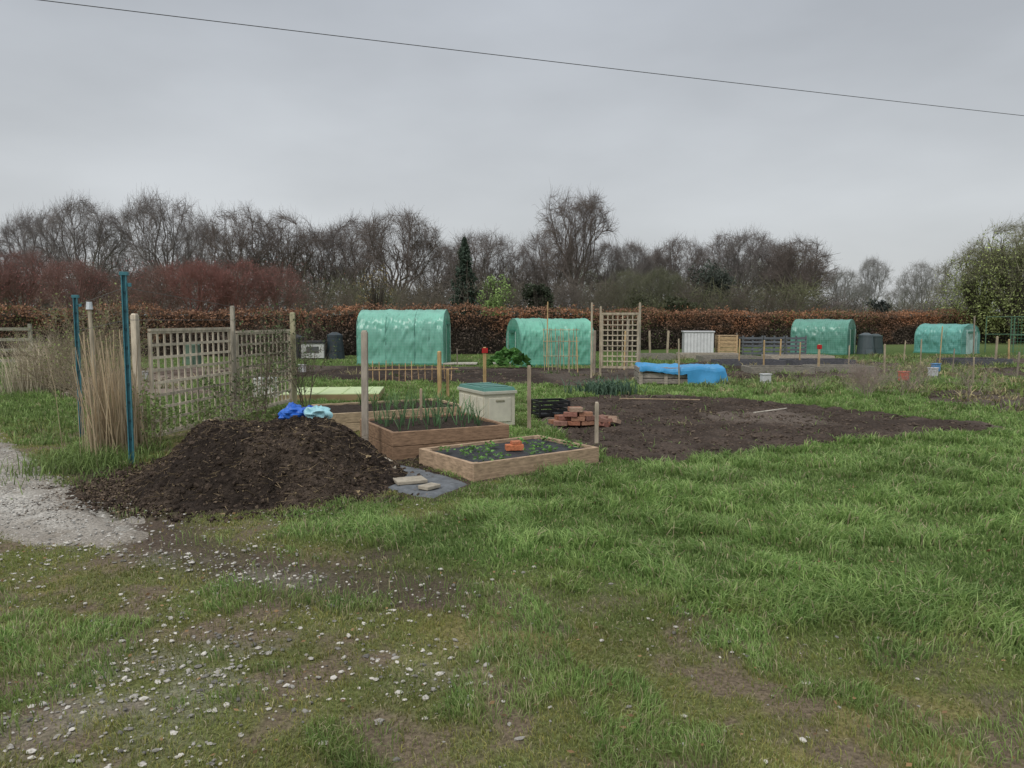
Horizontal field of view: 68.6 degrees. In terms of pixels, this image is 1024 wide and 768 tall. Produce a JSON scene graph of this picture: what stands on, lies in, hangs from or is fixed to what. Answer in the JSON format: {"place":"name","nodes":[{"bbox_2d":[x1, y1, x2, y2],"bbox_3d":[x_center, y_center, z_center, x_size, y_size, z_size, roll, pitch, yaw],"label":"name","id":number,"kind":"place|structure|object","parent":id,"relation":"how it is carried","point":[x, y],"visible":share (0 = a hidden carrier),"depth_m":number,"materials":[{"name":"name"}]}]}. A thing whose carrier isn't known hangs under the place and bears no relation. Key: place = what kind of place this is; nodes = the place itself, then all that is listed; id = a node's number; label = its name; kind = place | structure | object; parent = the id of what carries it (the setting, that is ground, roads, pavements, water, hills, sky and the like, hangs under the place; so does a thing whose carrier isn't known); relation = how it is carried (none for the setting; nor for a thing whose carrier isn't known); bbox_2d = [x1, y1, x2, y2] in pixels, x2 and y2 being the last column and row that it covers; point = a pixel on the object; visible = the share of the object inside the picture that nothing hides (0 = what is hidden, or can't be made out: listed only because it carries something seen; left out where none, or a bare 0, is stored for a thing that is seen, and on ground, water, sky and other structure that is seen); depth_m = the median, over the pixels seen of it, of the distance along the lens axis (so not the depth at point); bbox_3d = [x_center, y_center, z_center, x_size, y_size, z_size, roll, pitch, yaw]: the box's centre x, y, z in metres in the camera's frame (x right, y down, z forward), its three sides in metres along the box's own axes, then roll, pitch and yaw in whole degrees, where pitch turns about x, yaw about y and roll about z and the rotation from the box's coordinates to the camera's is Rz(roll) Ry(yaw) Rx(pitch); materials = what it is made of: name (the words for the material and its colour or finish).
{"place":"outdoors","nodes":[
{"label":"outdoors","id":0,"kind":"place"},
{"bbox_2d":[0,433,148,547],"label":"gravel path","id":1,"kind":"structure","parent":0,"point":[44,535],"depth_m":5.96,"materials":[{"name":"gravel"}]},
{"bbox_2d":[0,343,1023,767],"bbox_3d":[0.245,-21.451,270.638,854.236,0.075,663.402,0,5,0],"label":"ground","id":2,"kind":"structure","parent":0,"point":[856,759],"depth_m":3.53,"materials":[{"name":"plant"}]},
{"bbox_2d":[0,248,34,306],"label":"garden shrub","id":3,"kind":"object","parent":2,"relation":"on","point":[4,278],"visible":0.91,"depth_m":45.76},
{"bbox_2d":[0,244,76,315],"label":"garden shrub","id":4,"kind":"object","parent":2,"relation":"on","point":[28,275],"visible":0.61,"depth_m":47.42,"materials":[{"name":"plant"}]},
{"bbox_2d":[0,331,88,395],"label":"dry ornamental grass","id":5,"kind":"object","parent":2,"relation":"on","point":[23,385],"depth_m":16.31,"materials":[{"name":"plant"}]},
{"bbox_2d":[0,202,91,315],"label":"bare tree","id":6,"kind":"object","parent":2,"relation":"on","point":[16,224],"visible":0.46,"depth_m":81.22,"materials":[{"name":"plant"}]},
{"bbox_2d":[0,320,102,398],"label":"bramble shrub","id":7,"kind":"object","parent":2,"relation":"on","point":[11,351],"visible":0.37,"depth_m":14.85,"materials":[{"name":"beige plant"}]},
{"bbox_2d":[26,255,116,315],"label":"garden shrub","id":8,"kind":"object","parent":2,"relation":"on","point":[77,272],"visible":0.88,"depth_m":45.23,"materials":[{"name":"plant"}]},
{"bbox_2d":[71,295,83,436],"bbox_3d":[-5.935,-0.147,10.323,0.112,2.140,0.060,-1,5,-14],"label":"metal post","id":9,"kind":"object","parent":2,"relation":"on","point":[76,318],"visible":0.71,"depth_m":10.28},
{"bbox_2d":[6,303,154,402],"bbox_3d":[-7.972,-0.539,13.869,2.433,2.035,2.315,-1,5,-6],"label":"bramble shrub","id":10,"kind":"object","parent":2,"relation":"on","point":[66,375],"visible":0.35,"depth_m":13.62,"materials":[{"name":"brown plant"}]},
{"bbox_2d":[20,189,142,304],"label":"bare tree","id":11,"kind":"object","parent":2,"relation":"on","point":[100,239],"visible":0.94,"depth_m":78.28,"materials":[{"name":"plant"}]},
{"bbox_2d":[31,283,153,414],"bbox_3d":[-6.412,-0.426,11.480,1.683,2.218,2.150,-2,5,-26],"label":"bramble shrub","id":12,"kind":"object","parent":2,"relation":"on","point":[98,334],"visible":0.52,"depth_m":11.23,"materials":[{"name":"brown plant"}]},
{"bbox_2d":[30,286,170,404],"bbox_3d":[-6.941,-0.586,12.519,2.531,2.364,2.049,2,5,23],"label":"bramble shrub","id":13,"kind":"object","parent":2,"relation":"on","point":[88,339],"visible":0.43,"depth_m":12.54,"materials":[{"name":"brown plant"}]},
{"bbox_2d":[46,329,161,465],"bbox_3d":[-4.711,0.107,8.838,0.948,1.509,1.491,1,5,12],"label":"dry reed clump","id":14,"kind":"object","parent":2,"relation":"on","point":[105,417],"visible":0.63,"depth_m":8.64,"materials":[{"name":"beige plant"}]},
{"bbox_2d":[73,259,151,314],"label":"garden shrub","id":15,"kind":"object","parent":2,"relation":"on","point":[113,286],"visible":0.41,"depth_m":46.28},
{"bbox_2d":[86,236,159,310],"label":"bare tree","id":16,"kind":"object","parent":2,"relation":"on","point":[117,267],"visible":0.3,"depth_m":90.10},
{"bbox_2d":[119,272,134,463],"bbox_3d":[-4.185,-0.058,8.223,0.112,2.320,0.060,-1,5,-14],"label":"metal post","id":17,"kind":"object","parent":2,"relation":"on","point":[126,343],"visible":0.94,"depth_m":8.19,"materials":[{"name":"metal"}]},
{"bbox_2d":[130,314,143,436],"bbox_3d":[-4.780,0.045,9.588,0.075,1.882,0.075,1,5,10],"label":"wooden post","id":18,"kind":"object","parent":2,"relation":"on","point":[135,329],"visible":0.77,"depth_m":9.52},
{"bbox_2d":[114,380,189,448],"bbox_3d":[-4.372,0.397,9.006,0.892,0.986,0.922,-4,7,-42],"label":"bramble shrub","id":19,"kind":"object","parent":2,"relation":"on","point":[154,413],"visible":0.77,"depth_m":9.00,"materials":[{"name":"green plant"}]},
{"bbox_2d":[112,259,197,315],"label":"garden shrub","id":20,"kind":"object","parent":2,"relation":"on","point":[155,299],"visible":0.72,"depth_m":45.29,"materials":[{"name":"plant"}]},
{"bbox_2d":[62,367,258,396],"bbox_3d":[-9.209,-0.105,19.779,5.309,0.163,10.929,-1,5,-17],"label":"vegetable plot","id":21,"kind":"object","parent":2,"relation":"on","point":[181,375],"visible":0.15,"depth_m":20.48,"materials":[{"name":"soil"}]},
{"bbox_2d":[0,373,330,499],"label":"verge weeds","id":22,"kind":"object","parent":2,"relation":"on","point":[53,462],"visible":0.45,"depth_m":8.88,"materials":[{"name":"green plant"}]},
{"bbox_2d":[113,182,217,314],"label":"bare tree","id":23,"kind":"object","parent":2,"relation":"on","point":[153,213],"visible":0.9,"depth_m":77.53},
{"bbox_2d":[0,258,344,313],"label":"shrubs","id":24,"kind":"object","parent":2,"relation":"on","point":[148,281],"visible":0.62,"depth_m":45.24,"materials":[{"name":"red plant"}]},
{"bbox_2d":[147,327,233,437],"bbox_3d":[-4.540,-0.093,10.756,0.047,1.415,2.139,1,5,7],"label":"trellis panel","id":25,"kind":"object","parent":2,"relation":"on","point":[164,344],"visible":0.72,"depth_m":10.54,"materials":[{"name":"wood"}]},
{"bbox_2d":[163,211,235,302],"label":"bare tree","id":26,"kind":"object","parent":2,"relation":"on","point":[193,244],"visible":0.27,"depth_m":86.62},
{"bbox_2d":[157,252,249,315],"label":"garden shrub","id":27,"kind":"object","parent":2,"relation":"on","point":[193,274],"visible":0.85,"depth_m":43.99,"materials":[{"name":"plant"}]},
{"bbox_2d":[173,390,272,429],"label":"bramble shrub","id":28,"kind":"object","parent":2,"relation":"on","point":[210,410],"visible":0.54,"depth_m":9.24,"materials":[{"name":"green plant"}]},
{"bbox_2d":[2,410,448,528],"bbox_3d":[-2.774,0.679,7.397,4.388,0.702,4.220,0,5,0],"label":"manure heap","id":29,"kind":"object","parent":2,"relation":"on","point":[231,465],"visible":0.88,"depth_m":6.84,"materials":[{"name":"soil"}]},
{"bbox_2d":[195,257,286,315],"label":"garden shrub","id":30,"kind":"object","parent":2,"relation":"on","point":[236,303],"visible":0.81,"depth_m":45.07,"materials":[{"name":"plant"}]},
{"bbox_2d":[196,200,286,308],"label":"bare tree","id":31,"kind":"object","parent":2,"relation":"on","point":[240,239],"visible":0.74,"depth_m":75.94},
{"bbox_2d":[197,352,292,419],"bbox_3d":[-3.847,0.137,10.862,1.330,1.191,1.268,-1,5,-17],"label":"climbing rose","id":32,"kind":"object","parent":2,"relation":"on","point":[251,388],"visible":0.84,"depth_m":10.74,"materials":[{"name":"green plant"}]},
{"bbox_2d":[206,300,299,420],"bbox_3d":[-3.986,-0.351,11.786,1.402,2.015,1.091,-3,6,-34],"label":"climbing rose","id":33,"kind":"object","parent":2,"relation":"on","point":[267,369],"visible":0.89,"depth_m":11.85,"materials":[{"name":"green plant"}]},
{"bbox_2d":[236,329,291,414],"bbox_3d":[-4.270,-0.257,13.025,0.045,1.355,2.087,1,5,6],"label":"trellis panel","id":34,"kind":"object","parent":2,"relation":"on","point":[256,332],"visible":0.61,"depth_m":12.82,"materials":[{"name":"wood"}]},
{"bbox_2d":[240,260,309,313],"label":"garden shrub","id":35,"kind":"object","parent":2,"relation":"on","point":[256,281],"visible":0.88,"depth_m":46.23,"materials":[{"name":"plant"}]},
{"bbox_2d":[232,206,329,305],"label":"bare tree","id":36,"kind":"object","parent":2,"relation":"on","point":[282,253],"visible":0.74,"depth_m":77.60,"materials":[{"name":"plant"}]},
{"bbox_2d":[253,289,342,407],"bbox_3d":[-3.739,-0.536,12.903,1.417,2.197,1.770,2,5,25],"label":"climbing rose","id":37,"kind":"object","parent":2,"relation":"on","point":[298,377],"visible":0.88,"depth_m":12.87,"materials":[{"name":"green plant"}]},
{"bbox_2d":[290,218,367,313],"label":"bare tree","id":38,"kind":"object","parent":2,"relation":"on","point":[321,267],"visible":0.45,"depth_m":82.96,"materials":[{"name":"plant"}]},
{"bbox_2d":[280,386,383,400],"bbox_3d":[-3.650,0.192,15.470,1.910,0.151,1.505,0,5,-6],"label":"cold frame","id":39,"kind":"object","parent":2,"relation":"on","point":[341,393],"visible":0.55,"depth_m":14.82,"materials":[{"name":"plastic"}]},
{"bbox_2d":[305,211,394,304],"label":"bare tree","id":40,"kind":"object","parent":2,"relation":"on","point":[347,228],"visible":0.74,"depth_m":80.05,"materials":[{"name":"plant"}]},
{"bbox_2d":[361,330,368,440],"bbox_3d":[-1.710,0.219,8.730,0.087,1.682,0.070,0,5,0],"label":"wooden post","id":41,"kind":"object","parent":2,"relation":"on","point":[364,385],"visible":0.77,"depth_m":8.68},
{"bbox_2d":[343,265,400,313],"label":"forsythia shrub","id":42,"kind":"object","parent":2,"relation":"on","point":[372,296],"visible":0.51,"depth_m":49.45,"materials":[{"name":"brown plant"}]},
{"bbox_2d":[311,398,460,430],"bbox_3d":[-1.921,0.484,11.711,2.100,0.307,1.350,-2,5,-27],"label":"raised bed","id":43,"kind":"object","parent":2,"relation":"on","point":[349,413],"visible":0.44,"depth_m":11.33,"materials":[{"name":"wood"}]},
{"bbox_2d":[357,384,455,410],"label":"garlic plants","id":44,"kind":"object","parent":43,"relation":"on","point":[411,399],"visible":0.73,"depth_m":11.65,"materials":[{"name":"green plant"}]},
{"bbox_2d":[344,204,455,308],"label":"bare tree","id":45,"kind":"object","parent":2,"relation":"on","point":[412,236],"visible":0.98,"depth_m":74.47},
{"bbox_2d":[356,309,450,364],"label":"polytunnel","id":46,"kind":"structure","parent":2,"relation":"on","point":[418,337],"depth_m":26.83,"materials":[{"name":"plastic"}]},
{"bbox_2d":[388,270,452,309],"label":"garden shrub","id":47,"kind":"object","parent":2,"relation":"on","point":[420,300],"visible":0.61,"depth_m":54.54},
{"bbox_2d":[388,465,467,497],"bbox_3d":[-1.329,0.940,7.885,0.837,0.060,2.570,-4,6,-40],"label":"weed membrane","id":48,"kind":"object","parent":2,"relation":"on","point":[448,484],"visible":0.38,"depth_m":7.23,"materials":[{"name":"fabric"}]},
{"bbox_2d":[399,232,459,308],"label":"bare tree","id":49,"kind":"object","parent":2,"relation":"on","point":[433,277],"visible":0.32,"depth_m":88.72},
{"bbox_2d":[360,413,508,459],"bbox_3d":[-1.008,0.650,9.531,1.500,0.347,1.350,-2,5,-27],"label":"raised bed","id":50,"kind":"object","parent":2,"relation":"on","point":[405,442],"visible":0.78,"depth_m":9.01,"materials":[{"name":"wood"}]},
{"bbox_2d":[372,392,483,431],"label":"onion plants","id":51,"kind":"object","parent":50,"relation":"on","point":[437,420],"visible":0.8,"depth_m":9.50,"materials":[{"name":"green plant"}]},
{"bbox_2d":[259,365,633,386],"bbox_3d":[-1.700,-0.276,21.755,12.200,0.160,7.400,0,5,0],"label":"vegetable plot","id":52,"kind":"object","parent":2,"relation":"on","point":[510,373],"visible":0.62,"depth_m":21.28,"materials":[{"name":"soil"}]},
{"bbox_2d":[486,345,531,367],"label":"rhubarb plant","id":53,"kind":"object","parent":52,"relation":"on","point":[517,356],"visible":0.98,"depth_m":24.33,"materials":[{"name":"green plant"}]},
{"bbox_2d":[448,236,481,315],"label":"conifer tree","id":54,"kind":"object","parent":2,"relation":"on","point":[463,265],"visible":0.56,"depth_m":59.13,"materials":[{"name":"green plant"}]},
{"bbox_2d":[433,224,533,312],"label":"bare tree","id":55,"kind":"object","parent":2,"relation":"on","point":[487,255],"visible":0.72,"depth_m":80.63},
{"bbox_2d":[457,382,516,424],"bbox_3d":[-0.387,0.291,11.342,0.550,0.574,0.970,-2,5,-27],"label":"garden storage box","id":56,"kind":"object","parent":2,"relation":"on","point":[495,402],"visible":0.85,"depth_m":10.97,"materials":[{"name":"plastic"}]},
{"bbox_2d":[477,274,515,315],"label":"spring green shrub","id":57,"kind":"object","parent":2,"relation":"on","point":[493,301],"visible":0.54,"depth_m":47.48,"materials":[{"name":"green plant"}]},
{"bbox_2d":[0,244,998,316],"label":"distant woodland","id":58,"kind":"object","parent":2,"relation":"on","point":[834,303],"visible":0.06,"depth_m":94.86,"materials":[{"name":"plant"}]},
{"bbox_2d":[0,265,1000,316],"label":"woodland undergrowth","id":59,"kind":"object","parent":2,"relation":"on","point":[756,292],"visible":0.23,"depth_m":61.30,"materials":[{"name":"plant"}]},
{"bbox_2d":[0,432,1002,767],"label":"loose gravel","id":60,"kind":"structure","parent":2,"relation":"on","point":[168,680],"depth_m":3.63,"materials":[{"name":"gravel"}]},
{"bbox_2d":[419,435,598,481],"bbox_3d":[-0.030,0.816,8.406,1.680,0.207,1.120,-4,6,-36],"label":"raised bed","id":61,"kind":"object","parent":2,"relation":"on","point":[466,466],"visible":0.73,"depth_m":8.10,"materials":[{"name":"wood"}]},
{"bbox_2d":[438,435,583,461],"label":"strawberry plants","id":62,"kind":"object","parent":61,"relation":"on","point":[520,438],"visible":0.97,"depth_m":8.28,"materials":[{"name":"green plant"}]},
{"bbox_2d":[1,485,1016,766],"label":"fallen leaves","id":63,"kind":"object","parent":2,"relation":"on","point":[497,613],"visible":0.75,"depth_m":3.73,"materials":[{"name":"brown plant"}]},
{"bbox_2d":[0,297,1023,356],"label":"copper beech hedge","id":64,"kind":"object","parent":2,"relation":"on","point":[471,333],"visible":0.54,"depth_m":35.67,"materials":[{"name":"brown plant"}]},
{"bbox_2d":[1,352,1023,434],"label":"vegetable plants","id":65,"kind":"object","parent":2,"relation":"on","point":[946,386],"visible":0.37,"depth_m":19.23,"materials":[{"name":"green plant"}]},
{"bbox_2d":[484,245,558,315],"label":"bare tree","id":66,"kind":"object","parent":2,"relation":"on","point":[525,268],"visible":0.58,"depth_m":83.56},
{"bbox_2d":[521,283,555,315],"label":"evergreen shrub","id":67,"kind":"object","parent":2,"relation":"on","point":[538,295],"visible":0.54,"depth_m":49.48,"materials":[{"name":"green plant"}]},
{"bbox_2d":[512,227,584,293],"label":"bare tree","id":68,"kind":"object","parent":2,"relation":"on","point":[534,247],"visible":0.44,"depth_m":84.17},
{"bbox_2d":[506,318,593,366],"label":"polytunnel","id":69,"kind":"structure","parent":2,"relation":"on","point":[524,336],"depth_m":26.33,"materials":[{"name":"plastic"}]},
{"bbox_2d":[76,357,1023,463],"bbox_3d":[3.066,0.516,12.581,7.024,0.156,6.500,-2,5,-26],"label":"vegetable plot","id":70,"kind":"object","parent":2,"relation":"on","point":[704,435],"visible":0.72,"depth_m":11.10,"materials":[{"name":"soil"}]},
{"bbox_2d":[531,398,569,417],"bbox_3d":[0.620,0.381,12.176,0.530,0.252,0.720,-2,5,-17],"label":"plastic crate","id":71,"kind":"object","parent":70,"relation":"on","point":[545,404],"visible":0.9,"depth_m":12.04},
{"bbox_2d":[548,406,620,426],"bbox_3d":[1.089,0.482,11.128,1.033,0.278,0.561,-1,5,-9],"label":"brick pile","id":72,"kind":"object","parent":70,"relation":"on","point":[576,416],"visible":0.91,"depth_m":11.05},
{"bbox_2d":[531,184,620,305],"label":"bare tree","id":73,"kind":"object","parent":2,"relation":"on","point":[590,204],"visible":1,"depth_m":76.06,"materials":[{"name":"plant"}]},
{"bbox_2d":[568,273,629,314],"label":"garden shrub","id":74,"kind":"object","parent":2,"relation":"on","point":[599,300],"visible":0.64,"depth_m":57.14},
{"bbox_2d":[599,306,601,377],"bbox_3d":[2.400,-1.020,20.387,0.050,2.172,0.050,-1,5,-11],"label":"wooden post","id":75,"kind":"object","parent":2,"relation":"on","point":[600,341],"visible":0.78,"depth_m":20.37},
{"bbox_2d":[601,313,638,368],"bbox_3d":[2.900,-1.167,20.174,0.997,1.495,0.045,1,5,13],"label":"panel","id":76,"kind":"object","parent":75,"relation":"attached to","point":[617,340],"visible":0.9,"depth_m":20.17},
{"bbox_2d":[574,238,638,310],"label":"bare tree","id":77,"kind":"object","parent":2,"relation":"on","point":[609,246],"visible":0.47,"depth_m":82.89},
{"bbox_2d":[561,374,652,395],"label":"leek plants","id":78,"kind":"object","parent":2,"relation":"on","point":[605,388],"visible":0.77,"depth_m":15.82,"materials":[{"name":"green plant"}]},
{"bbox_2d":[600,265,653,315],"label":"garden shrub","id":79,"kind":"object","parent":2,"relation":"on","point":[632,284],"visible":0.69,"depth_m":59.30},
{"bbox_2d":[606,237,661,303],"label":"bare tree","id":80,"kind":"object","parent":2,"relation":"on","point":[636,251],"visible":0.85,"depth_m":78.69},
{"bbox_2d":[634,365,687,384],"bbox_3d":[4.199,-0.243,19.231,2.030,0.440,1.165,0,5,3],"label":"compost bay","id":81,"kind":"object","parent":2,"relation":"on","point":[639,375],"visible":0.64,"depth_m":18.72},
{"bbox_2d":[632,263,690,314],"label":"garden shrub","id":82,"kind":"object","parent":2,"relation":"on","point":[670,285],"visible":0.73,"depth_m":60.98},
{"bbox_2d":[641,231,708,298],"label":"bare tree","id":83,"kind":"object","parent":2,"relation":"on","point":[668,257],"visible":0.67,"depth_m":82.12,"materials":[{"name":"plant"}]},
{"bbox_2d":[635,362,727,385],"bbox_3d":[4.277,-0.242,19.211,2.180,0.580,1.320,0,5,3],"label":"blue tarpaulin","id":84,"kind":"object","parent":2,"relation":"on","point":[698,373],"visible":0.88,"depth_m":18.58,"materials":[{"name":"plastic"}]},
{"bbox_2d":[681,331,714,352],"bbox_3d":[8.400,-1.870,33.964,1.380,1.060,0.880,0,5,6],"label":"tool chest","id":85,"kind":"object","parent":2,"relation":"on","point":[697,341],"visible":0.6,"depth_m":33.56,"materials":[{"name":"plastic"}]},
{"bbox_2d":[684,259,739,316],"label":"evergreen tree","id":86,"kind":"object","parent":2,"relation":"on","point":[718,278],"visible":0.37,"depth_m":68.60,"materials":[{"name":"green plant"}]},
{"bbox_2d":[700,223,786,308],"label":"bare tree","id":87,"kind":"object","parent":2,"relation":"on","point":[732,246],"visible":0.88,"depth_m":78.55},
{"bbox_2d":[738,336,806,354],"bbox_3d":[11.844,-1.757,34.169,2.830,0.900,0.810,0,5,6],"label":"pallet compost bay","id":88,"kind":"object","parent":2,"relation":"on","point":[784,349],"visible":0.85,"depth_m":33.78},
{"bbox_2d":[741,365,814,373],"bbox_3d":[7.829,-0.390,22.201,1.800,0.267,1.200,0,5,3],"label":"plank bed","id":89,"kind":"object","parent":2,"relation":"on","point":[755,369],"visible":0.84,"depth_m":21.64,"materials":[{"name":"wood"}]},
{"bbox_2d":[680,361,900,378],"bbox_3d":[8.828,-0.549,24.905,7.389,0.153,10.916,3,6,34],"label":"vegetable plot","id":90,"kind":"object","parent":2,"relation":"on","point":[749,375],"visible":0.08,"depth_m":21.52,"materials":[{"name":"soil"}]},
{"bbox_2d":[753,244,840,310],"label":"bare tree","id":91,"kind":"object","parent":2,"relation":"on","point":[823,269],"visible":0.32,"depth_m":78.43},
{"bbox_2d":[757,234,840,309],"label":"bare tree","id":92,"kind":"object","parent":2,"relation":"on","point":[811,250],"visible":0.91,"depth_m":74.78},
{"bbox_2d":[790,319,855,354],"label":"polytunnel","id":93,"kind":"structure","parent":2,"relation":"on","point":[834,337],"depth_m":35.15,"materials":[{"name":"plastic"}]},
{"bbox_2d":[820,265,868,302],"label":"bare tree","id":94,"kind":"object","parent":2,"relation":"on","point":[843,284],"visible":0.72,"depth_m":123.35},
{"bbox_2d":[838,357,902,394],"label":"currant bush","id":95,"kind":"object","parent":2,"relation":"on","point":[865,380],"visible":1,"depth_m":15.30,"materials":[{"name":"brown plant"}]},
{"bbox_2d":[851,255,895,307],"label":"bare tree","id":96,"kind":"object","parent":2,"relation":"on","point":[867,264],"visible":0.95,"depth_m":123.42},
{"bbox_2d":[891,259,957,307],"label":"bare tree","id":97,"kind":"object","parent":2,"relation":"on","point":[915,283],"visible":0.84,"depth_m":118.51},
{"bbox_2d":[913,323,979,353],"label":"polytunnel","id":98,"kind":"structure","parent":2,"relation":"on","point":[958,338],"depth_m":35.79,"materials":[{"name":"plastic"}]},
{"bbox_2d":[922,243,1022,320],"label":"willow tree","id":99,"kind":"object","parent":2,"relation":"on","point":[947,267],"visible":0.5,"depth_m":51.21,"materials":[{"name":"plant"}]},
{"bbox_2d":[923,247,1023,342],"bbox_3d":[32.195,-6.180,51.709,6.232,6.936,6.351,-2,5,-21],"label":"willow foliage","id":100,"kind":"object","parent":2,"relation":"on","point":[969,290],"visible":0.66,"depth_m":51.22,"materials":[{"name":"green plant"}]},
{"bbox_2d":[929,390,1023,411],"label":"vegetable plot","id":101,"kind":"object","parent":2,"relation":"on","point":[974,401],"visible":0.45,"depth_m":14.73,"materials":[{"name":"soil"}]},
{"bbox_2d":[951,212,1023,343],"bbox_3d":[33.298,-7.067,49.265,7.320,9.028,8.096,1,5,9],"label":"willow tree","id":102,"kind":"object","parent":2,"relation":"on","point":[1016,233],"visible":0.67,"depth_m":49.59,"materials":[{"name":"plant"}]},
{"bbox_3d":[-34.500,-3.064,6.513,0.298,8.600,1.100,0,5,0],"label":"utility pole","id":103,"kind":"object","parent":2,"relation":"on","visible":0},
{"bbox_2d":[40,0,1023,115],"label":"overhead wire","id":104,"kind":"object","parent":103,"relation":"attached to","point":[498,55],"visible":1,"depth_m":17.46,"materials":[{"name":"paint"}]},
{"bbox_2d":[0,0,1023,316],"label":"sky","id":105,"kind":"structure","parent":0,"point":[103,101],"materials":[{"name":"grey"}]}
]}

